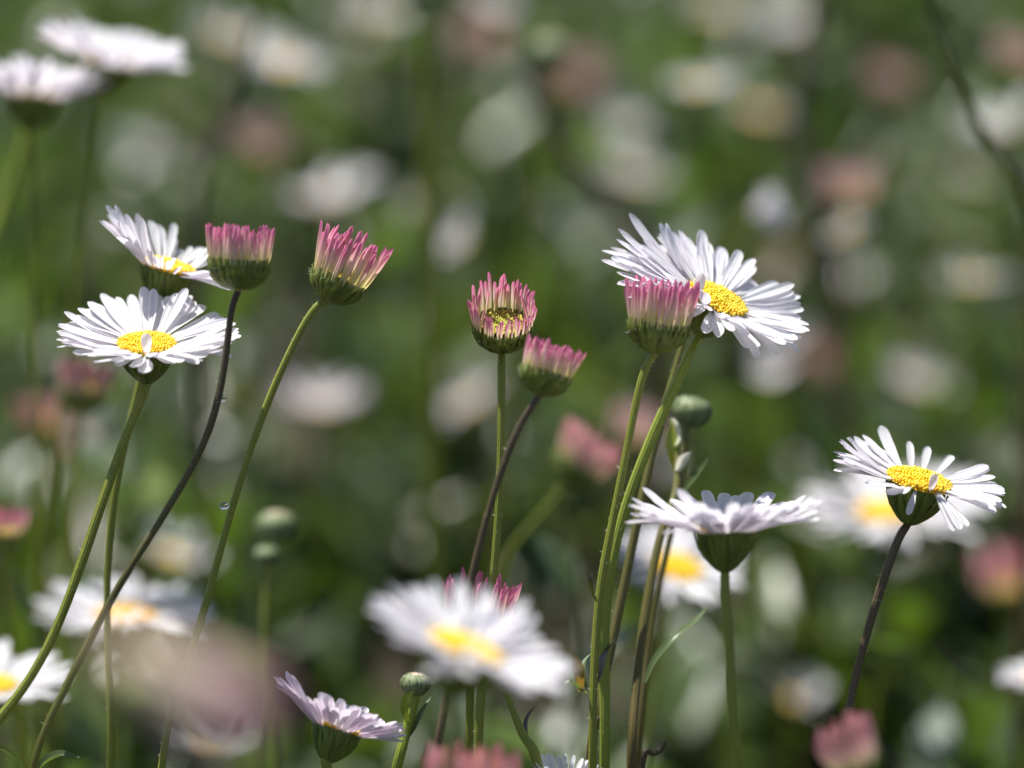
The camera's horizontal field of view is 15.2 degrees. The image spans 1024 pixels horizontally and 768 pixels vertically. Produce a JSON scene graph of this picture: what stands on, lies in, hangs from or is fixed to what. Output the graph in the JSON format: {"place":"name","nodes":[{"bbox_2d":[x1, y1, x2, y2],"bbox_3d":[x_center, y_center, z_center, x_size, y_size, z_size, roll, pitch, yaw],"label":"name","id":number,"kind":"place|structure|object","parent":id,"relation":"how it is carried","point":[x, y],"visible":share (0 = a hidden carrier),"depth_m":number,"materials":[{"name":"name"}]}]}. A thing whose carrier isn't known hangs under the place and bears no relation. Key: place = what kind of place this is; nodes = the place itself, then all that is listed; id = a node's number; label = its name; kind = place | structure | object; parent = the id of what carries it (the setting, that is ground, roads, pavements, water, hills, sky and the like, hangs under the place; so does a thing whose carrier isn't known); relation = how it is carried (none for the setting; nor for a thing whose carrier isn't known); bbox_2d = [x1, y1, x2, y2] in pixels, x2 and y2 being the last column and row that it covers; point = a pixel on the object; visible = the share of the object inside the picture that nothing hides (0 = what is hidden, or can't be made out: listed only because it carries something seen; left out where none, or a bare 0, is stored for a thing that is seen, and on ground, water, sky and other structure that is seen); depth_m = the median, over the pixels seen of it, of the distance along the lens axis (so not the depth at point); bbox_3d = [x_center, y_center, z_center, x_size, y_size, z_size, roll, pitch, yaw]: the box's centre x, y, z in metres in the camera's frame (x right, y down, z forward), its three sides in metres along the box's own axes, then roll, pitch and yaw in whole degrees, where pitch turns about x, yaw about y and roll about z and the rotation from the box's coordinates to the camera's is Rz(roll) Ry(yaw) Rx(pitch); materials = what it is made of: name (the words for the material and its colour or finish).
{"place":"outdoors","nodes":[
{"label":"outdoors","id":0,"kind":"place"},
{"bbox_2d":[219,502,229,509],"bbox_3d":[-0.029,0.012,0.392,0.001,0.001,0.001,0,14,0],"label":"water drop","id":1,"kind":"object","parent":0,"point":[224,505],"visible":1,"depth_m":0.39,"materials":[{"name":"white"}]},
{"bbox_2d":[0,0,1023,767],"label":"ground","id":2,"kind":"structure","parent":0,"point":[336,642],"depth_m":0.80,"materials":[{"name":"green plant"}]},
{"bbox_2d":[0,506,28,767],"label":"closed daisy","id":3,"kind":"object","parent":2,"relation":"on","point":[12,537],"visible":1,"depth_m":0.45,"materials":[{"name":"plant"}]},
{"bbox_2d":[0,131,32,239],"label":"grass blade","id":4,"kind":"object","parent":2,"relation":"on","point":[7,197],"depth_m":0.48,"materials":[{"name":"green plant"}]},
{"bbox_2d":[0,639,71,708],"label":"daisy","id":5,"kind":"object","parent":2,"relation":"on","point":[10,683],"visible":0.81,"depth_m":0.45,"materials":[{"name":"white plant"}]},
{"bbox_2d":[0,745,79,767],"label":"leafy sprig","id":6,"kind":"object","parent":2,"relation":"on","point":[46,758],"visible":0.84,"depth_m":0.39,"materials":[{"name":"green plant"}]},
{"bbox_2d":[16,396,66,719],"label":"closed daisy","id":7,"kind":"object","parent":2,"relation":"on","point":[49,408],"visible":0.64,"depth_m":0.57,"materials":[{"name":"pink plant"}]},
{"bbox_2d":[0,54,109,767],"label":"daisy","id":8,"kind":"object","parent":2,"relation":"on","point":[34,93],"visible":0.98,"depth_m":0.47,"materials":[{"name":"white plant"}]},
{"bbox_2d":[48,412,75,612],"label":"daisy","id":9,"kind":"object","parent":2,"relation":"on","point":[58,510],"visible":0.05,"depth_m":0.70,"materials":[{"name":"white plant"}]},
{"bbox_2d":[60,424,93,648],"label":"closed daisy","id":10,"kind":"object","parent":2,"relation":"on","point":[67,447],"visible":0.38,"depth_m":0.61,"materials":[{"name":"green plant"}]},
{"bbox_2d":[54,357,116,767],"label":"closed daisy","id":11,"kind":"object","parent":2,"relation":"on","point":[80,395],"visible":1,"depth_m":0.47,"materials":[{"name":"pink plant"}]},
{"bbox_2d":[25,14,189,767],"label":"daisy","id":12,"kind":"object","parent":2,"relation":"on","point":[121,57],"visible":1,"depth_m":0.47,"materials":[{"name":"white plant"}]},
{"bbox_2d":[0,287,240,724],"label":"daisy","id":13,"kind":"object","parent":2,"relation":"on","point":[142,342],"visible":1,"depth_m":0.39,"materials":[{"name":"white plant"}]},
{"bbox_2d":[33,575,215,755],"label":"daisy","id":14,"kind":"object","parent":2,"relation":"on","point":[128,617],"visible":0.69,"depth_m":0.47,"materials":[{"name":"white plant"}]},
{"bbox_2d":[100,129,167,358],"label":"daisy","id":15,"kind":"object","parent":2,"relation":"on","point":[136,146],"visible":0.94,"depth_m":0.88,"materials":[{"name":"white plant"}]},
{"bbox_2d":[12,631,287,767],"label":"closed daisy","id":16,"kind":"object","parent":2,"relation":"on","point":[213,704],"visible":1,"depth_m":0.22,"materials":[{"name":"plant"}]},
{"bbox_2d":[29,223,274,767],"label":"closed daisy","id":17,"kind":"object","parent":2,"relation":"on","point":[239,260],"visible":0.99,"depth_m":0.39,"materials":[{"name":"plant"}]},
{"bbox_2d":[220,396,226,401],"bbox_3d":[-0.029,0.002,0.388,0.001,0.001,0.001,0,14,0],"label":"water drop","id":18,"kind":"object","parent":17,"relation":"attached to","point":[223,398],"visible":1,"depth_m":0.39,"materials":[{"name":"white"}]},
{"bbox_2d":[99,205,227,767],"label":"daisy","id":19,"kind":"object","parent":2,"relation":"on","point":[164,273],"visible":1,"depth_m":0.40,"materials":[{"name":"white plant"}]},
{"bbox_2d":[141,513,216,713],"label":"daisy","id":20,"kind":"object","parent":2,"relation":"on","point":[170,561],"visible":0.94,"depth_m":0.59,"materials":[{"name":"white plant"}]},
{"bbox_2d":[159,720,208,756],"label":"daisy","id":21,"kind":"object","parent":2,"relation":"on","point":[203,751],"visible":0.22,"depth_m":0.56,"materials":[{"name":"white plant"}]},
{"bbox_2d":[178,5,273,472],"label":"daisy","id":22,"kind":"object","parent":2,"relation":"on","point":[225,41],"visible":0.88,"depth_m":0.70,"materials":[{"name":"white plant"}]},
{"bbox_2d":[193,6,266,655],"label":"plant stem","id":23,"kind":"object","parent":2,"relation":"on","point":[201,183],"visible":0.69,"depth_m":0.55,"materials":[{"name":"green plant"}]},
{"bbox_2d":[232,118,283,466],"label":"closed daisy","id":24,"kind":"object","parent":2,"relation":"on","point":[264,154],"visible":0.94,"depth_m":0.69,"materials":[{"name":"plant"}]},
{"bbox_2d":[253,545,279,767],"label":"flower bud","id":25,"kind":"object","parent":2,"relation":"on","point":[266,556],"visible":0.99,"depth_m":0.45,"materials":[{"name":"green plant"}]},
{"bbox_2d":[158,220,392,767],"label":"closed daisy","id":26,"kind":"object","parent":2,"relation":"on","point":[331,282],"visible":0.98,"depth_m":0.39,"materials":[{"name":"pink plant"}]},
{"bbox_2d":[255,510,298,767],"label":"flower bud","id":27,"kind":"object","parent":2,"relation":"on","point":[276,528],"visible":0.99,"depth_m":0.45,"materials":[{"name":"green plant"}]},
{"bbox_2d":[250,39,331,742],"bbox_3d":[-0.038,0.009,0.676,0.015,0.138,0.014,0,14,0],"label":"daisy","id":28,"kind":"object","parent":2,"relation":"on","point":[286,70],"visible":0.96,"depth_m":0.67,"materials":[{"name":"white plant"}]},
{"bbox_2d":[277,373,368,627],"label":"daisy","id":29,"kind":"object","parent":2,"relation":"on","point":[320,409],"visible":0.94,"depth_m":0.66,"materials":[{"name":"white plant"}]},
{"bbox_2d":[269,166,388,746],"bbox_3d":[-0.034,0.015,0.706,0.020,0.112,0.021,4,15,16],"label":"daisy","id":30,"kind":"object","parent":2,"relation":"on","point":[328,204],"visible":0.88,"depth_m":0.69,"materials":[{"name":"white plant"}]},
{"bbox_2d":[274,671,406,767],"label":"daisy","id":31,"kind":"object","parent":2,"relation":"on","point":[340,728],"visible":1,"depth_m":0.39,"materials":[{"name":"white plant"}]},
{"bbox_2d":[343,0,414,451],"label":"daisy","id":32,"kind":"object","parent":2,"relation":"on","point":[382,18],"visible":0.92,"depth_m":0.78,"materials":[{"name":"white plant"}]},
{"bbox_2d":[392,672,430,767],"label":"flower bud","id":33,"kind":"object","parent":2,"relation":"on","point":[415,686],"visible":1,"depth_m":0.40,"materials":[{"name":"green plant"}]},
{"bbox_2d":[403,0,444,757],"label":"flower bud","id":34,"kind":"object","parent":2,"relation":"on","point":[423,7],"visible":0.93,"depth_m":0.54,"materials":[{"name":"green plant"}]},
{"bbox_2d":[427,19,442,688],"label":"plant stem","id":35,"kind":"object","parent":2,"relation":"on","point":[435,322],"visible":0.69,"depth_m":0.57,"materials":[{"name":"green plant"}]},
{"bbox_2d":[397,186,512,721],"bbox_3d":[-0.010,0.017,0.708,0.022,0.108,0.011,0,14,0],"label":"daisy","id":36,"kind":"object","parent":2,"relation":"on","point":[458,353],"visible":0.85,"depth_m":0.70,"materials":[{"name":"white plant"}]},
{"bbox_2d":[415,0,519,539],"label":"daisy","id":37,"kind":"object","parent":2,"relation":"on","point":[487,9],"visible":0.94,"depth_m":0.72,"materials":[{"name":"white plant"}]},
{"bbox_2d":[366,579,574,767],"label":"daisy","id":38,"kind":"object","parent":2,"relation":"on","point":[464,643],"visible":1,"depth_m":0.34,"materials":[{"name":"white plant"}]},
{"bbox_2d":[425,741,519,767],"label":"closed daisy","id":39,"kind":"object","parent":2,"relation":"on","point":[434,758],"visible":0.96,"depth_m":0.35,"materials":[{"name":"pink plant"}]},
{"bbox_2d":[442,375,506,720],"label":"daisy","id":40,"kind":"object","parent":2,"relation":"on","point":[473,406],"visible":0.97,"depth_m":0.68,"materials":[{"name":"pink plant"}]},
{"bbox_2d":[456,16,505,570],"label":"closed daisy","id":41,"kind":"object","parent":2,"relation":"on","point":[466,30],"visible":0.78,"depth_m":0.77,"materials":[{"name":"plant"}]},
{"bbox_2d":[442,566,521,757],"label":"closed daisy","id":42,"kind":"object","parent":2,"relation":"on","point":[500,595],"visible":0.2,"depth_m":0.40,"materials":[{"name":"pink plant"}]},
{"bbox_2d":[467,272,536,763],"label":"closed daisy","id":43,"kind":"object","parent":2,"relation":"on","point":[502,329],"visible":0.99,"depth_m":0.39,"materials":[{"name":"pink plant"}]},
{"bbox_2d":[434,333,586,750],"bbox_3d":[-0.004,0.070,0.398,0.024,0.154,0.007,-7,16,-26],"label":"closed daisy","id":44,"kind":"object","parent":2,"relation":"on","point":[547,376],"visible":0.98,"depth_m":0.38,"materials":[{"name":"plant"}]},
{"bbox_2d":[0,0,1023,767],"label":"wild stems","id":45,"kind":"object","parent":2,"relation":"on","point":[350,350],"visible":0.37,"depth_m":0.67,"materials":[{"name":"green plant"}]},
{"bbox_2d":[504,692,542,767],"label":"plant stem","id":46,"kind":"object","parent":2,"relation":"on","point":[528,743],"visible":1,"depth_m":0.39,"materials":[{"name":"green plant"}]},
{"bbox_2d":[441,207,616,753],"bbox_3d":[0.004,0.029,0.635,0.035,0.119,0.010,0,14,0],"label":"daisy","id":47,"kind":"object","parent":2,"relation":"on","point":[466,244],"visible":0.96,"depth_m":0.63,"materials":[{"name":"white plant"}]},
{"bbox_2d":[487,34,573,763],"bbox_3d":[0.002,0.024,0.582,0.015,0.155,0.008,0,14,0],"label":"flower bud","id":48,"kind":"object","parent":2,"relation":"on","point":[547,54],"visible":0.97,"depth_m":0.57,"materials":[{"name":"green plant"}]},
{"bbox_2d":[463,417,621,758],"bbox_3d":[-0.001,0.065,0.480,0.028,0.125,0.009,0,14,0],"label":"closed daisy","id":49,"kind":"object","parent":2,"relation":"on","point":[591,463],"visible":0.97,"depth_m":0.46,"materials":[{"name":"pink plant"}]},
{"bbox_2d":[515,222,585,396],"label":"daisy","id":50,"kind":"object","parent":2,"relation":"on","point":[548,287],"visible":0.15,"depth_m":0.88,"materials":[{"name":"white plant"}]},
{"bbox_2d":[530,753,601,767],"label":"daisy","id":51,"kind":"object","parent":2,"relation":"on","point":[548,761],"visible":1,"depth_m":0.40,"materials":[{"name":"white plant"}]},
{"bbox_2d":[540,55,598,462],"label":"closed daisy","id":52,"kind":"object","parent":2,"relation":"on","point":[570,88],"visible":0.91,"depth_m":0.89,"materials":[{"name":"pink plant"}]},
{"bbox_2d":[520,60,661,766],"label":"woody stem","id":53,"kind":"object","parent":2,"relation":"on","point":[609,201],"visible":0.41,"depth_m":0.59,"materials":[{"name":"green plant"}]},
{"bbox_2d":[583,107,650,536],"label":"daisy","id":54,"kind":"object","parent":2,"relation":"on","point":[620,136],"visible":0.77,"depth_m":0.83,"materials":[{"name":"white plant"}]},
{"bbox_2d":[577,150,678,602],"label":"daisy","id":55,"kind":"object","parent":2,"relation":"on","point":[634,183],"visible":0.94,"depth_m":0.79,"materials":[{"name":"white plant"}]},
{"bbox_2d":[565,274,699,767],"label":"closed daisy","id":56,"kind":"object","parent":2,"relation":"on","point":[658,320],"visible":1,"depth_m":0.39,"materials":[{"name":"pink plant"}]},
{"bbox_2d":[610,403,656,708],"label":"closed daisy","id":57,"kind":"object","parent":2,"relation":"on","point":[642,425],"visible":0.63,"depth_m":0.57,"materials":[{"name":"plant"}]},
{"bbox_2d":[585,343,685,759],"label":"plant stem","id":58,"kind":"object","parent":2,"relation":"on","point":[629,559],"visible":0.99,"depth_m":0.40,"materials":[{"name":"green plant"}]},
{"bbox_2d":[639,740,666,767],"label":"twig","id":59,"kind":"object","parent":2,"relation":"on","point":[646,752],"visible":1,"depth_m":0.39,"materials":[{"name":"plant"}]},
{"bbox_2d":[534,185,788,722],"bbox_3d":[0.018,0.035,0.586,0.046,0.132,0.007,0,14,0],"label":"daisy","id":60,"kind":"object","parent":2,"relation":"on","point":[770,214],"visible":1,"depth_m":0.58,"materials":[{"name":"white plant"}]},
{"bbox_2d":[627,418,710,767],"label":"leafy sprig","id":61,"kind":"object","parent":2,"relation":"on","point":[678,462],"visible":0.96,"depth_m":0.40,"materials":[{"name":"green plant"}]},
{"bbox_2d":[641,402,701,759],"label":"daisy","id":62,"kind":"object","parent":2,"relation":"on","point":[665,498],"visible":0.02,"depth_m":0.71,"materials":[{"name":"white plant"}]},
{"bbox_2d":[636,395,713,767],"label":"flower bud","id":63,"kind":"object","parent":2,"relation":"on","point":[689,412],"visible":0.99,"depth_m":0.41,"materials":[{"name":"green plant"}]},
{"bbox_2d":[619,523,743,767],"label":"daisy","id":64,"kind":"object","parent":2,"relation":"on","point":[684,573],"visible":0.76,"depth_m":0.47,"materials":[{"name":"white plant"}]},
{"bbox_2d":[661,454,708,767],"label":"daisy","id":65,"kind":"object","parent":2,"relation":"on","point":[666,473],"visible":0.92,"depth_m":0.66,"materials":[{"name":"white plant"}]},
{"bbox_2d":[598,213,809,767],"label":"daisy","id":66,"kind":"object","parent":2,"relation":"on","point":[766,315],"visible":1,"depth_m":0.40,"materials":[{"name":"white plant"}]},
{"bbox_2d":[664,70,747,608],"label":"daisy","id":67,"kind":"object","parent":2,"relation":"on","point":[699,92],"visible":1,"depth_m":0.64,"materials":[{"name":"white plant"}]},
{"bbox_2d":[678,0,764,459],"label":"daisy","id":68,"kind":"object","parent":2,"relation":"on","point":[715,16],"visible":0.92,"depth_m":0.85,"materials":[{"name":"white plant"}]},
{"bbox_2d":[625,487,821,767],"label":"daisy","id":69,"kind":"object","parent":2,"relation":"on","point":[725,526],"visible":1,"depth_m":0.38,"materials":[{"name":"white plant"}]},
{"bbox_2d":[726,95,787,404],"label":"daisy","id":70,"kind":"object","parent":2,"relation":"on","point":[757,118],"visible":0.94,"depth_m":0.76,"materials":[{"name":"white plant"}]},
{"bbox_2d":[725,359,794,767],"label":"daisy","id":71,"kind":"object","parent":2,"relation":"on","point":[771,379],"visible":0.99,"depth_m":0.60,"materials":[{"name":"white plant"}]},
{"bbox_2d":[750,319,824,638],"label":"daisy","id":72,"kind":"object","parent":2,"relation":"on","point":[787,354],"visible":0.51,"depth_m":0.64,"materials":[{"name":"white plant"}]},
{"bbox_2d":[758,5,818,283],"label":"daisy","id":73,"kind":"object","parent":2,"relation":"on","point":[788,31],"visible":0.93,"depth_m":0.82,"materials":[{"name":"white plant"}]},
{"bbox_2d":[765,663,828,767],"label":"daisy","id":74,"kind":"object","parent":2,"relation":"on","point":[795,702],"visible":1,"depth_m":0.60,"materials":[{"name":"white plant"}]},
{"bbox_2d":[774,521,830,767],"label":"daisy","id":75,"kind":"object","parent":2,"relation":"on","point":[809,532],"visible":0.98,"depth_m":0.60,"materials":[{"name":"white plant"}]},
{"bbox_2d":[790,340,831,488],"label":"closed daisy","id":76,"kind":"object","parent":2,"relation":"on","point":[810,365],"visible":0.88,"depth_m":0.77,"materials":[{"name":"pink plant"}]},
{"bbox_2d":[788,0,855,644],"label":"plant stem","id":77,"kind":"object","parent":2,"relation":"on","point":[823,247],"visible":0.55,"depth_m":0.65,"materials":[{"name":"green plant"}]},
{"bbox_2d":[813,262,875,515],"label":"daisy","id":78,"kind":"object","parent":2,"relation":"on","point":[827,411],"visible":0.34,"depth_m":0.76,"materials":[{"name":"white plant"}]},
{"bbox_2d":[818,162,873,637],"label":"closed daisy","id":79,"kind":"object","parent":2,"relation":"on","point":[839,201],"visible":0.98,"depth_m":0.63,"materials":[{"name":"pink plant"}]},
{"bbox_2d":[814,711,884,767],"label":"closed daisy","id":80,"kind":"object","parent":2,"relation":"on","point":[853,743],"visible":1,"depth_m":0.35,"materials":[{"name":"pink plant"}]},
{"bbox_2d":[821,208,936,692],"bbox_3d":[0.061,0.031,0.625,0.024,0.121,0.008,0,14,0],"label":"daisy","id":81,"kind":"object","parent":2,"relation":"on","point":[847,232],"visible":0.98,"depth_m":0.62,"materials":[{"name":"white plant"}]},
{"bbox_2d":[862,61,914,318],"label":"closed daisy","id":82,"kind":"object","parent":2,"relation":"on","point":[891,89],"visible":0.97,"depth_m":0.80,"materials":[{"name":"plant"}]},
{"bbox_2d":[796,464,983,731],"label":"daisy","id":83,"kind":"object","parent":2,"relation":"on","point":[880,523],"visible":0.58,"depth_m":0.51,"materials":[{"name":"white plant"}]},
{"bbox_2d":[833,425,1005,728],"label":"daisy","id":84,"kind":"object","parent":2,"relation":"on","point":[916,495],"visible":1,"depth_m":0.39,"materials":[{"name":"white plant"}]},
{"bbox_2d":[884,353,960,455],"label":"daisy","id":85,"kind":"object","parent":2,"relation":"on","point":[916,387],"visible":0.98,"depth_m":0.69,"materials":[{"name":"white plant"}]},
{"bbox_2d":[901,600,966,767],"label":"daisy","id":86,"kind":"object","parent":2,"relation":"on","point":[964,607],"visible":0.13,"depth_m":0.69,"materials":[{"name":"white plant"}]},
{"bbox_2d":[947,704,956,720],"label":"daisy","id":87,"kind":"object","parent":2,"relation":"on","point":[950,707],"visible":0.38,"depth_m":0.68,"materials":[{"name":"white plant"}]},
{"bbox_2d":[918,159,991,378],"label":"daisy","id":88,"kind":"object","parent":2,"relation":"on","point":[968,181],"visible":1,"depth_m":0.78,"materials":[{"name":"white plant"}]},
{"bbox_2d":[932,260,1012,708],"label":"daisy","id":89,"kind":"object","parent":2,"relation":"on","point":[972,288],"visible":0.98,"depth_m":0.66,"materials":[{"name":"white plant"}]},
{"bbox_2d":[925,0,1023,767],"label":"plant stem","id":90,"kind":"object","parent":2,"relation":"on","point":[1003,159],"visible":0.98,"depth_m":0.49,"materials":[{"name":"green plant"}]},
{"bbox_2d":[953,34,1023,605],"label":"closed daisy","id":91,"kind":"object","parent":2,"relation":"on","point":[1008,69],"visible":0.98,"depth_m":0.65,"materials":[{"name":"plant"}]},
{"bbox_2d":[960,92,1023,340],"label":"daisy","id":92,"kind":"object","parent":2,"relation":"on","point":[991,126],"visible":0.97,"depth_m":0.66,"materials":[{"name":"white plant"}]},
{"bbox_2d":[971,541,1019,700],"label":"closed daisy","id":93,"kind":"object","parent":2,"relation":"on","point":[997,589],"visible":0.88,"depth_m":0.57,"materials":[{"name":"pink plant"}]},
{"bbox_2d":[996,658,1023,686],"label":"daisy","id":94,"kind":"object","parent":2,"relation":"on","point":[1014,675],"visible":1,"depth_m":0.48,"materials":[{"name":"white plant"}]},
{"bbox_2d":[783,449,820,495],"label":"daisy","id":95,"kind":"object","parent":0,"point":[797,489],"visible":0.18,"depth_m":0.74,"materials":[{"name":"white plant"}]}
]}

